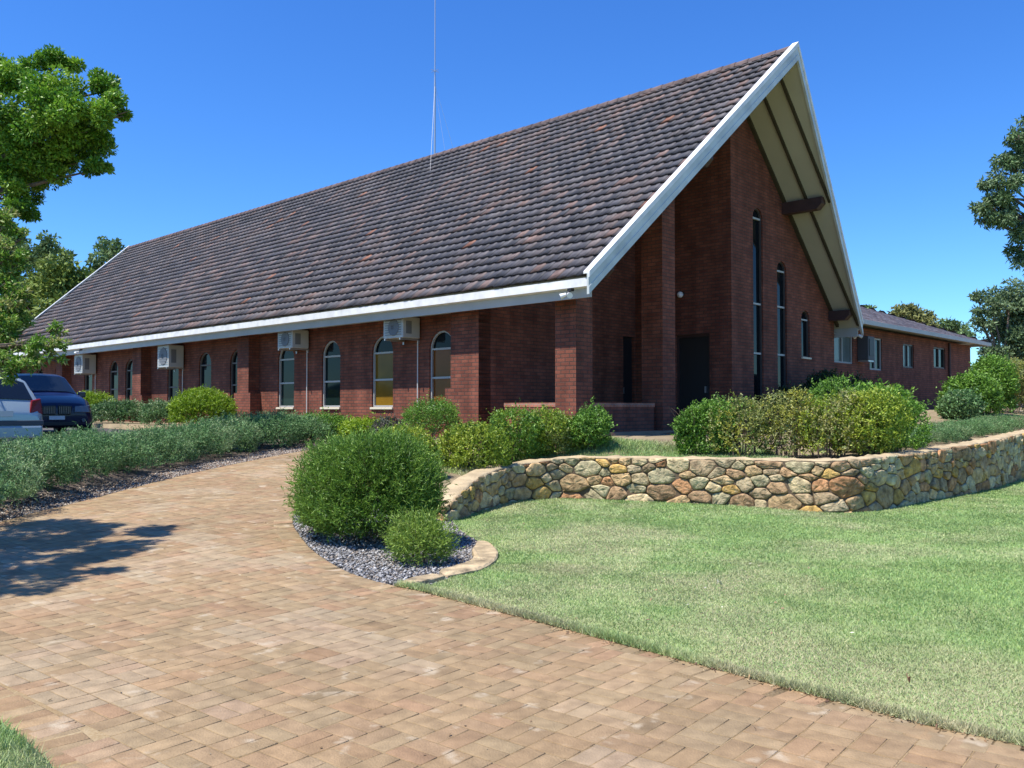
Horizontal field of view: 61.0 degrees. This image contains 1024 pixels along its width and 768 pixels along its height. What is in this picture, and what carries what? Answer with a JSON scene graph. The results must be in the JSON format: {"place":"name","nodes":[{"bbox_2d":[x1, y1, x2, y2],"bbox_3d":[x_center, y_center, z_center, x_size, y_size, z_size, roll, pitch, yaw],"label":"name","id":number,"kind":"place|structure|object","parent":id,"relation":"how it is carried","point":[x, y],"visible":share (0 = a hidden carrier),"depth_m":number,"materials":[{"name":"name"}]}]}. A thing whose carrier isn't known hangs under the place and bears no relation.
{"place":"outdoors","nodes":[
{"label":"outdoors","id":0,"kind":"place"},
{"bbox_2d":[0,716,63,767],"bbox_3d":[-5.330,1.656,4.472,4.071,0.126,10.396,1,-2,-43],"label":"grass","id":1,"kind":"structure","parent":0,"point":[13,746],"depth_m":4.01,"materials":[{"name":"green plant"}]},
{"bbox_2d":[0,427,136,450],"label":"parking area","id":2,"kind":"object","parent":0,"point":[45,430],"visible":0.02,"depth_m":27.57,"materials":[{"name":"asphalt"}]},
{"bbox_2d":[0,376,43,447],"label":"parked car","id":3,"kind":"object","parent":2,"relation":"on","point":[20,408],"visible":0.73,"depth_m":17.28,"materials":[{"name":"white metal"}]},
{"bbox_2d":[0,206,72,386],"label":"tree","id":4,"kind":"object","parent":2,"relation":"on","point":[13,301],"visible":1,"depth_m":16.14,"materials":[{"name":"green plant"}]},
{"bbox_2d":[14,373,92,431],"bbox_3d":[-13.634,0.592,24.962,2.200,1.826,4.742,1,-2,-40],"label":"parked car","id":5,"kind":"object","parent":2,"relation":"on","point":[64,404],"visible":0.65,"depth_m":23.68,"materials":[{"name":"blue paint"}]},
{"bbox_2d":[0,43,132,237],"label":"broadleaf tree","id":6,"kind":"object","parent":2,"relation":"on","point":[56,133],"visible":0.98,"depth_m":18.70,"materials":[{"name":"green plant"}]},
{"bbox_2d":[0,441,325,521],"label":"gravel","id":7,"kind":"structure","parent":0,"point":[128,483],"depth_m":13.86,"materials":[{"name":"grey gravel"}]},
{"bbox_2d":[293,497,476,590],"bbox_3d":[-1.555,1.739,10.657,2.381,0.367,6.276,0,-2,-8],"label":"gravel","id":8,"kind":"structure","parent":0,"point":[384,564],"depth_m":9.16,"materials":[{"name":"grey gravel"}]},
{"bbox_2d":[280,420,456,542],"bbox_3d":[-1.642,1.143,10.222,2.049,1.515,2.013,0,-2,0],"label":"round bush","id":9,"kind":"object","parent":8,"relation":"on","point":[393,469],"visible":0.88,"depth_m":9.64,"materials":[{"name":"green plant"}]},
{"bbox_2d":[379,493,468,566],"bbox_3d":[-0.914,1.531,8.901,0.902,0.798,0.964,1,-2,-33],"label":"bush","id":10,"kind":"object","parent":8,"relation":"on","point":[411,536],"visible":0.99,"depth_m":8.81,"materials":[{"name":"green plant"}]},
{"bbox_2d":[406,573,444,584],"bbox_3d":[-0.825,1.823,7.945,0.186,0.108,0.484,-1,-2,37],"label":"edging stone","id":11,"kind":"object","parent":8,"relation":"on","point":[430,578],"visible":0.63,"depth_m":7.95,"materials":[{"name":"stone"}]},
{"bbox_2d":[439,541,497,577],"bbox_3d":[-0.353,1.861,9.183,0.432,0.112,2.112,0,-2,9],"label":"edging stone","id":12,"kind":"object","parent":8,"relation":"on","point":[485,554],"visible":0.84,"depth_m":8.80,"materials":[{"name":"stone"}]},
{"bbox_2d":[0,453,1023,767],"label":"driveway","id":13,"kind":"structure","parent":0,"point":[92,733],"depth_m":4.86,"materials":[{"name":"brown brick"}]},
{"bbox_2d":[0,450,1023,767],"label":"driveway pavers","id":14,"kind":"object","parent":13,"relation":"on","point":[644,694],"visible":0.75,"depth_m":5.21,"materials":[{"name":"brick"}]},
{"bbox_2d":[394,586,1023,748],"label":"leaf litter","id":15,"kind":"object","parent":14,"relation":"on","point":[682,662],"visible":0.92,"depth_m":5.12,"materials":[{"name":"brown plant"}]},
{"bbox_2d":[0,0,1023,404],"label":"sky","id":16,"kind":"structure","parent":0,"point":[237,106],"materials":[{"name":"blue"}]},
{"bbox_2d":[92,405,1023,490],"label":"garden terrace","id":17,"kind":"structure","parent":0,"point":[451,476],"depth_m":18.37,"materials":[{"name":"green plant"}]},
{"bbox_2d":[77,389,116,422],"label":"bush","id":18,"kind":"object","parent":17,"relation":"on","point":[91,397],"visible":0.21,"depth_m":32.16,"materials":[{"name":"green plant"}]},
{"bbox_2d":[90,397,149,423],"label":"bush","id":19,"kind":"object","parent":17,"relation":"on","point":[121,410],"visible":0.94,"depth_m":29.81,"materials":[{"name":"green plant"}]},
{"bbox_2d":[138,398,185,424],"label":"bush","id":20,"kind":"object","parent":17,"relation":"on","point":[160,414],"visible":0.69,"depth_m":28.19,"materials":[{"name":"green plant"}]},
{"bbox_2d":[165,384,238,423],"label":"bush","id":21,"kind":"object","parent":17,"relation":"on","point":[191,403],"visible":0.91,"depth_m":25.39,"materials":[{"name":"green plant"}]},
{"bbox_2d":[337,411,384,438],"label":"bush","id":22,"kind":"object","parent":17,"relation":"on","point":[347,426],"visible":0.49,"depth_m":20.88,"materials":[{"name":"green plant"}]},
{"bbox_2d":[367,412,409,435],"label":"bush","id":23,"kind":"object","parent":17,"relation":"on","point":[385,421],"visible":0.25,"depth_m":20.46,"materials":[{"name":"green plant"}]},
{"bbox_2d":[375,416,448,469],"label":"hedge shrub","id":24,"kind":"object","parent":17,"relation":"on","point":[428,439],"visible":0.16,"depth_m":13.82,"materials":[{"name":"green plant"}]},
{"bbox_2d":[400,391,463,437],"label":"bush","id":25,"kind":"object","parent":17,"relation":"on","point":[433,408],"visible":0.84,"depth_m":19.50,"materials":[{"name":"green plant"}]},
{"bbox_2d":[8,41,863,439],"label":"church","id":26,"kind":"structure","parent":17,"relation":"on","point":[706,193],"depth_m":23.95,"materials":[{"name":"red brick"}]},
{"bbox_2d":[74,354,96,388],"bbox_3d":[-18.160,0.261,36.976,0.908,3.000,0.650,-1,-2,44],"label":"air conditioner","id":27,"kind":"object","parent":26,"relation":"attached to","point":[84,364],"visible":0.98,"depth_m":36.72,"materials":[{"name":"white metal"}]},
{"bbox_2d":[85,375,91,391],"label":"window","id":28,"kind":"structure","parent":26,"relation":"in","point":[88,380],"depth_m":37.85,"materials":[{"name":"grey"}]},
{"bbox_2d":[110,361,117,400],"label":"window","id":29,"kind":"structure","parent":26,"relation":"in","point":[114,367],"depth_m":35.95,"materials":[{"name":"grey"}]},
{"bbox_2d":[126,359,132,400],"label":"window","id":30,"kind":"structure","parent":26,"relation":"in","point":[129,367],"depth_m":34.93,"materials":[{"name":"grey glass"}]},
{"bbox_2d":[157,345,183,393],"bbox_3d":[-12.360,0.110,31.468,0.908,3.000,0.650,-1,-2,44],"label":"air conditioner","id":31,"kind":"object","parent":26,"relation":"attached to","point":[170,357],"visible":0.96,"depth_m":31.22,"materials":[{"name":"white metal"}]},
{"bbox_2d":[168,369,178,402],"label":"window","id":32,"kind":"structure","parent":26,"relation":"in","point":[173,376],"depth_m":32.27,"materials":[{"name":"grey"}]},
{"bbox_2d":[200,353,210,406],"bbox_3d":[-10.720,-0.119,30.405,0.940,1.980,0.155,-1,-2,44],"label":"window","id":33,"kind":"structure","parent":26,"relation":"in","point":[205,364],"depth_m":30.56,"materials":[{"name":"grey"}]},
{"bbox_2d":[231,350,236,401],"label":"window","id":34,"kind":"structure","parent":26,"relation":"in","point":[234,359],"depth_m":29.19,"materials":[{"name":"grey glass"}]},
{"bbox_2d":[276,351,293,408],"bbox_3d":[-6.958,-0.222,26.828,0.960,1.990,0.155,-1,-2,44],"label":"window","id":35,"kind":"structure","parent":26,"relation":"in","point":[286,361],"depth_m":26.95,"materials":[{"name":"grey"}]},
{"bbox_2d":[278,330,308,412],"bbox_3d":[-6.523,-0.221,25.931,0.808,2.740,0.650,-1,-2,44],"label":"air conditioner","id":36,"kind":"object","parent":26,"relation":"attached to","point":[294,340],"visible":0.94,"depth_m":25.73,"materials":[{"name":"white metal"}]},
{"bbox_2d":[320,341,340,408],"bbox_3d":[-5.225,-0.267,25.182,0.960,1.990,0.155,-1,-2,44],"label":"window","id":37,"kind":"structure","parent":26,"relation":"in","point":[331,357],"depth_m":25.30,"materials":[{"name":"grey"}]},
{"bbox_2d":[370,336,392,408],"bbox_3d":[-3.492,-0.312,23.541,0.960,1.990,0.155,-1,-2,44],"label":"window","id":38,"kind":"structure","parent":26,"relation":"in","point":[383,350],"depth_m":23.65,"materials":[{"name":"grey"}]},
{"bbox_2d":[384,317,419,406],"bbox_3d":[-2.840,-0.337,22.434,0.808,2.740,0.650,-1,-2,44],"label":"air conditioner","id":39,"kind":"object","parent":26,"relation":"attached to","point":[400,329],"visible":0.94,"depth_m":22.23,"materials":[{"name":"white metal"}]},
{"bbox_2d":[431,331,450,404],"bbox_3d":[-1.759,-0.357,21.895,0.960,1.990,0.155,-1,-2,44],"label":"window","id":40,"kind":"structure","parent":26,"relation":"in","point":[441,343],"depth_m":22.04,"materials":[{"name":"grey glass"}]},
{"bbox_2d":[430,0,452,166],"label":"antenna mast","id":41,"kind":"object","parent":26,"relation":"on","point":[435,95],"visible":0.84,"depth_m":31.23,"materials":[{"name":"silver metal"}]},
{"bbox_2d":[560,288,573,298],"bbox_3d":[1.135,-1.834,17.633,0.332,0.230,0.274,-1,-2,44],"label":"floodlight","id":42,"kind":"object","parent":26,"relation":"attached to","point":[568,295],"visible":1,"depth_m":17.61,"materials":[{"name":"white plastic"}]},
{"bbox_2d":[623,337,631,402],"bbox_3d":[3.268,-0.062,24.793,0.110,2.560,0.550,-1,-2,44],"label":"window","id":43,"kind":"structure","parent":26,"relation":"in","point":[627,341],"depth_m":24.86,"materials":[{"name":"black glass"}]},
{"bbox_2d":[677,333,709,424],"bbox_3d":[4.981,-0.082,23.731,1.060,2.540,0.130,-1,-2,44],"label":"door","id":44,"kind":"structure","parent":26,"relation":"in","point":[693,351],"depth_m":23.78,"materials":[{"name":"black wood"}]},
{"bbox_2d":[753,208,761,405],"bbox_3d":[6.736,-2.030,24.011,0.055,5.670,0.560,-1,-2,44],"label":"window","id":45,"kind":"structure","parent":26,"relation":"in","point":[757,306],"depth_m":24.13,"materials":[{"name":"grey glass"}]},
{"bbox_2d":[777,262,785,390],"bbox_3d":[7.707,-1.352,25.015,0.055,4.370,0.580,-1,-2,44],"label":"window","id":46,"kind":"structure","parent":26,"relation":"in","point":[780,268],"depth_m":25.16,"materials":[{"name":"grey glass"}]},
{"bbox_2d":[801,311,811,358],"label":"window","id":47,"kind":"structure","parent":26,"relation":"in","point":[804,319],"depth_m":26.23,"materials":[{"name":"grey glass"}]},
{"bbox_2d":[435,414,515,468],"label":"hedge shrub","id":48,"kind":"object","parent":17,"relation":"on","point":[457,441],"visible":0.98,"depth_m":14.66,"materials":[{"name":"green plant"}]},
{"bbox_2d":[486,398,553,460],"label":"hedge shrub","id":49,"kind":"object","parent":17,"relation":"on","point":[513,430],"visible":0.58,"depth_m":15.63,"materials":[{"name":"green plant"}]},
{"bbox_2d":[519,404,591,454],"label":"hedge shrub","id":50,"kind":"object","parent":17,"relation":"on","point":[556,422],"visible":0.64,"depth_m":15.96,"materials":[{"name":"green plant"}]},
{"bbox_2d":[563,396,617,449],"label":"hedge shrub","id":51,"kind":"object","parent":17,"relation":"on","point":[598,424],"visible":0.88,"depth_m":16.16,"materials":[{"name":"green plant"}]},
{"bbox_2d":[442,435,798,475],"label":"grass","id":52,"kind":"structure","parent":17,"relation":"on","point":[631,447],"depth_m":16.12,"materials":[{"name":"green plant"}]},
{"bbox_2d":[667,392,741,455],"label":"hedge shrub","id":53,"kind":"object","parent":17,"relation":"on","point":[690,431],"visible":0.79,"depth_m":15.54,"materials":[{"name":"green plant"}]},
{"bbox_2d":[703,389,777,456],"bbox_3d":[4.036,0.769,15.395,1.330,1.354,1.192,0,-2,0],"label":"hedge shrub","id":54,"kind":"object","parent":17,"relation":"on","point":[744,418],"visible":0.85,"depth_m":15.23,"materials":[{"name":"green plant"}]},
{"bbox_2d":[749,385,826,457],"bbox_3d":[4.867,0.720,15.227,1.456,1.415,0.990,0,-2,0],"label":"hedge shrub","id":55,"kind":"object","parent":17,"relation":"on","point":[788,416],"visible":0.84,"depth_m":15.04,"materials":[{"name":"green plant"}]},
{"bbox_2d":[765,380,821,425],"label":"bush","id":56,"kind":"object","parent":17,"relation":"on","point":[785,390],"visible":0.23,"depth_m":22.95,"materials":[{"name":"green plant"}]},
{"bbox_2d":[797,367,854,415],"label":"bush","id":57,"kind":"object","parent":17,"relation":"on","point":[826,373],"visible":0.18,"depth_m":24.34,"materials":[{"name":"green plant"}]},
{"bbox_2d":[801,373,864,451],"bbox_3d":[6.229,0.588,16.231,1.606,1.624,1.311,0,-2,0],"label":"hedge shrub","id":58,"kind":"object","parent":17,"relation":"on","point":[826,385],"visible":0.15,"depth_m":16.22,"materials":[{"name":"green plant"}]},
{"bbox_2d":[793,386,875,458],"bbox_3d":[5.501,0.709,14.961,1.445,1.383,1.200,-1,-2,41],"label":"hedge shrub","id":59,"kind":"object","parent":17,"relation":"on","point":[826,419],"visible":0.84,"depth_m":14.74,"materials":[{"name":"green plant"}]},
{"bbox_2d":[836,370,879,390],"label":"bush","id":60,"kind":"object","parent":17,"relation":"on","point":[858,378],"visible":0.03,"depth_m":25.36,"materials":[{"name":"green plant"}]},
{"bbox_2d":[826,384,916,456],"bbox_3d":[6.033,0.673,14.873,1.365,1.421,1.449,1,-2,-31],"label":"hedge shrub","id":61,"kind":"object","parent":17,"relation":"on","point":[882,421],"visible":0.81,"depth_m":14.55,"materials":[{"name":"green plant"}]},
{"bbox_2d":[855,373,927,425],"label":"shrub","id":62,"kind":"object","parent":17,"relation":"on","point":[903,391],"visible":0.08,"depth_m":20.14,"materials":[{"name":"green plant"}]},
{"bbox_2d":[851,395,935,452],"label":"hedge shrub","id":63,"kind":"object","parent":17,"relation":"on","point":[921,431],"visible":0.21,"depth_m":15.23,"materials":[{"name":"green plant"}]},
{"bbox_2d":[834,305,991,409],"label":"annex building","id":64,"kind":"structure","parent":17,"relation":"on","point":[923,358],"depth_m":35.18,"materials":[{"name":"red brick"}]},
{"bbox_2d":[834,337,851,363],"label":"window","id":65,"kind":"structure","parent":64,"relation":"in","point":[843,345],"depth_m":30.45,"materials":[{"name":"grey glass"}]},
{"bbox_2d":[857,336,874,361],"bbox_3d":[12.704,-1.244,31.165,0.418,0.910,0.600,-1,-2,44],"label":"window air conditioner","id":66,"kind":"object","parent":64,"relation":"attached to","point":[865,348],"depth_m":30.97,"materials":[{"name":"grey metal"}]},
{"bbox_2d":[870,338,880,369],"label":"window","id":67,"kind":"structure","parent":64,"relation":"in","point":[876,365],"depth_m":32.70,"materials":[{"name":"grey"}]},
{"bbox_2d":[903,344,912,367],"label":"window","id":68,"kind":"structure","parent":64,"relation":"in","point":[907,348],"depth_m":34.87,"materials":[{"name":"grey"}]},
{"bbox_2d":[934,347,943,368],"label":"window","id":69,"kind":"structure","parent":64,"relation":"in","point":[938,352],"depth_m":37.59,"materials":[{"name":"grey"}]},
{"bbox_2d":[909,424,963,442],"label":"hedge shrub","id":70,"kind":"object","parent":17,"relation":"on","point":[944,434],"visible":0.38,"depth_m":17.72,"materials":[{"name":"green plant"}]},
{"bbox_2d":[914,420,976,440],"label":"hedge shrub","id":71,"kind":"object","parent":17,"relation":"on","point":[965,432],"visible":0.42,"depth_m":18.67,"materials":[{"name":"green plant"}]},
{"bbox_2d":[934,385,988,419],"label":"shrub","id":72,"kind":"object","parent":17,"relation":"on","point":[961,404],"visible":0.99,"depth_m":27.00,"materials":[{"name":"green plant"}]},
{"bbox_2d":[932,418,999,436],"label":"hedge shrub","id":73,"kind":"object","parent":17,"relation":"on","point":[983,430],"visible":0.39,"depth_m":19.70,"materials":[{"name":"green plant"}]},
{"bbox_2d":[927,365,1006,415],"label":"shrub","id":74,"kind":"object","parent":17,"relation":"on","point":[989,389],"visible":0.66,"depth_m":28.48,"materials":[{"name":"green plant"}]},
{"bbox_2d":[944,416,1010,434],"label":"hedge shrub","id":75,"kind":"object","parent":17,"relation":"on","point":[1000,428],"visible":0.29,"depth_m":20.93,"materials":[{"name":"green plant"}]},
{"bbox_2d":[964,350,1021,414],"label":"shrub","id":76,"kind":"object","parent":17,"relation":"on","point":[996,366],"visible":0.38,"depth_m":30.35,"materials":[{"name":"green plant"}]},
{"bbox_2d":[966,415,1022,432],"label":"hedge shrub","id":77,"kind":"object","parent":17,"relation":"on","point":[1015,426],"visible":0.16,"depth_m":22.06,"materials":[{"name":"green plant"}]},
{"bbox_2d":[973,412,1023,428],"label":"hedge shrub","id":78,"kind":"object","parent":17,"relation":"on","point":[1016,419],"visible":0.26,"depth_m":23.15,"materials":[{"name":"green plant"}]},
{"bbox_2d":[1003,357,1023,412],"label":"shrub","id":79,"kind":"object","parent":17,"relation":"on","point":[1019,364],"visible":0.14,"depth_m":32.27,"materials":[{"name":"green plant"}]},
{"bbox_2d":[394,479,1023,745],"bbox_3d":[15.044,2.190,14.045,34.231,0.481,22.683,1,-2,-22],"label":"lawn","id":80,"kind":"structure","parent":0,"point":[883,672],"depth_m":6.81,"materials":[{"name":"plant"}]},
{"bbox_2d":[437,430,1023,521],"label":"stone wall","id":81,"kind":"structure","parent":80,"relation":"on","point":[869,482],"depth_m":14.46,"materials":[{"name":"beige stone"}]},
{"bbox_2d":[461,503,1010,689],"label":"leaf litter","id":82,"kind":"object","parent":80,"relation":"on","point":[757,573],"visible":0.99,"depth_m":7.61,"materials":[{"name":"brown plant"}]},
{"bbox_2d":[967,115,1023,275],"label":"gum tree","id":83,"kind":"object","parent":80,"relation":"on","point":[1007,213],"visible":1,"depth_m":18.08,"materials":[{"name":"green plant"}]},
{"bbox_3d":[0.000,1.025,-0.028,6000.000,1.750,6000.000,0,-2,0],"label":"ground","id":84,"kind":"structure","parent":0,"visible":0},
{"bbox_2d":[0,230,77,295],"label":"gum tree","id":85,"kind":"object","parent":84,"relation":"on","point":[46,245],"visible":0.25,"depth_m":61.27,"materials":[{"name":"green plant"}]},
{"bbox_2d":[1,246,95,322],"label":"bushy tree","id":86,"kind":"object","parent":84,"relation":"on","point":[62,278],"visible":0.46,"depth_m":50.18,"materials":[{"name":"green plant"}]},
{"bbox_2d":[84,236,125,273],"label":"gum tree","id":87,"kind":"object","parent":84,"relation":"on","point":[110,251],"visible":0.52,"depth_m":66.06,"materials":[{"name":"green plant"}]},
{"bbox_2d":[0,438,332,517],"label":"hedge bed","id":88,"kind":"object","parent":84,"relation":"on","point":[101,478],"visible":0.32,"depth_m":15.36,"materials":[{"name":"green plant"}]},
{"bbox_2d":[0,471,25,507],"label":"hedge shrub","id":89,"kind":"object","parent":88,"relation":"on","point":[4,490],"visible":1,"depth_m":10.79,"materials":[{"name":"green plant"}]},
{"bbox_2d":[0,445,51,508],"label":"hedge shrub","id":90,"kind":"object","parent":88,"relation":"on","point":[25,489],"visible":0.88,"depth_m":11.40,"materials":[{"name":"green plant"}]},
{"bbox_2d":[0,428,86,490],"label":"hedge shrub","id":91,"kind":"object","parent":88,"relation":"on","point":[28,449],"visible":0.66,"depth_m":12.46,"materials":[{"name":"green plant"}]},
{"bbox_2d":[0,427,133,481],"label":"hedge shrub","id":92,"kind":"object","parent":88,"relation":"on","point":[99,460],"visible":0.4,"depth_m":13.58,"materials":[{"name":"green plant"}]},
{"bbox_2d":[33,420,167,479],"bbox_3d":[-7.029,1.106,14.685,1.885,1.022,2.358,1,-2,-44],"label":"hedge shrub","id":93,"kind":"object","parent":88,"relation":"on","point":[136,450],"visible":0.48,"depth_m":14.48,"materials":[{"name":"green plant"}]},
{"bbox_2d":[97,422,193,469],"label":"hedge shrub","id":94,"kind":"object","parent":88,"relation":"on","point":[178,442],"visible":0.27,"depth_m":15.94,"materials":[{"name":"green plant"}]},
{"bbox_2d":[117,418,210,464],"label":"hedge shrub","id":95,"kind":"object","parent":88,"relation":"on","point":[192,455],"visible":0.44,"depth_m":16.90,"materials":[{"name":"green plant"}]},
{"bbox_2d":[158,416,239,459],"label":"hedge shrub","id":96,"kind":"object","parent":88,"relation":"on","point":[218,443],"visible":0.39,"depth_m":17.75,"materials":[{"name":"green plant"}]},
{"bbox_2d":[183,410,267,455],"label":"hedge shrub","id":97,"kind":"object","parent":88,"relation":"on","point":[248,435],"visible":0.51,"depth_m":18.79,"materials":[{"name":"green plant"}]},
{"bbox_2d":[204,409,306,448],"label":"hedge shrub","id":98,"kind":"object","parent":88,"relation":"on","point":[270,428],"visible":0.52,"depth_m":19.95,"materials":[{"name":"green plant"}]},
{"bbox_2d":[247,405,335,446],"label":"hedge shrub","id":99,"kind":"object","parent":88,"relation":"on","point":[311,422],"visible":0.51,"depth_m":20.74,"materials":[{"name":"green plant"}]},
{"bbox_2d":[295,410,339,441],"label":"hedge shrub","id":100,"kind":"object","parent":88,"relation":"on","point":[316,430],"visible":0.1,"depth_m":21.84,"materials":[{"name":"green plant"}]},
{"bbox_2d":[291,406,352,439],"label":"bush","id":101,"kind":"object","parent":88,"relation":"on","point":[338,418],"visible":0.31,"depth_m":21.85,"materials":[{"name":"green plant"}]},
{"bbox_2d":[887,301,940,327],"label":"bushy tree","id":102,"kind":"object","parent":84,"relation":"on","point":[909,311],"visible":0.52,"depth_m":64.42,"materials":[{"name":"green plant"}]},
{"bbox_2d":[938,315,980,348],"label":"gum tree","id":103,"kind":"object","parent":84,"relation":"on","point":[953,325],"visible":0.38,"depth_m":60.09,"materials":[{"name":"green plant"}]},
{"bbox_2d":[966,276,1023,373],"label":"gum tree","id":104,"kind":"object","parent":84,"relation":"on","point":[1004,325],"visible":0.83,"depth_m":45.98,"materials":[{"name":"green plant"}]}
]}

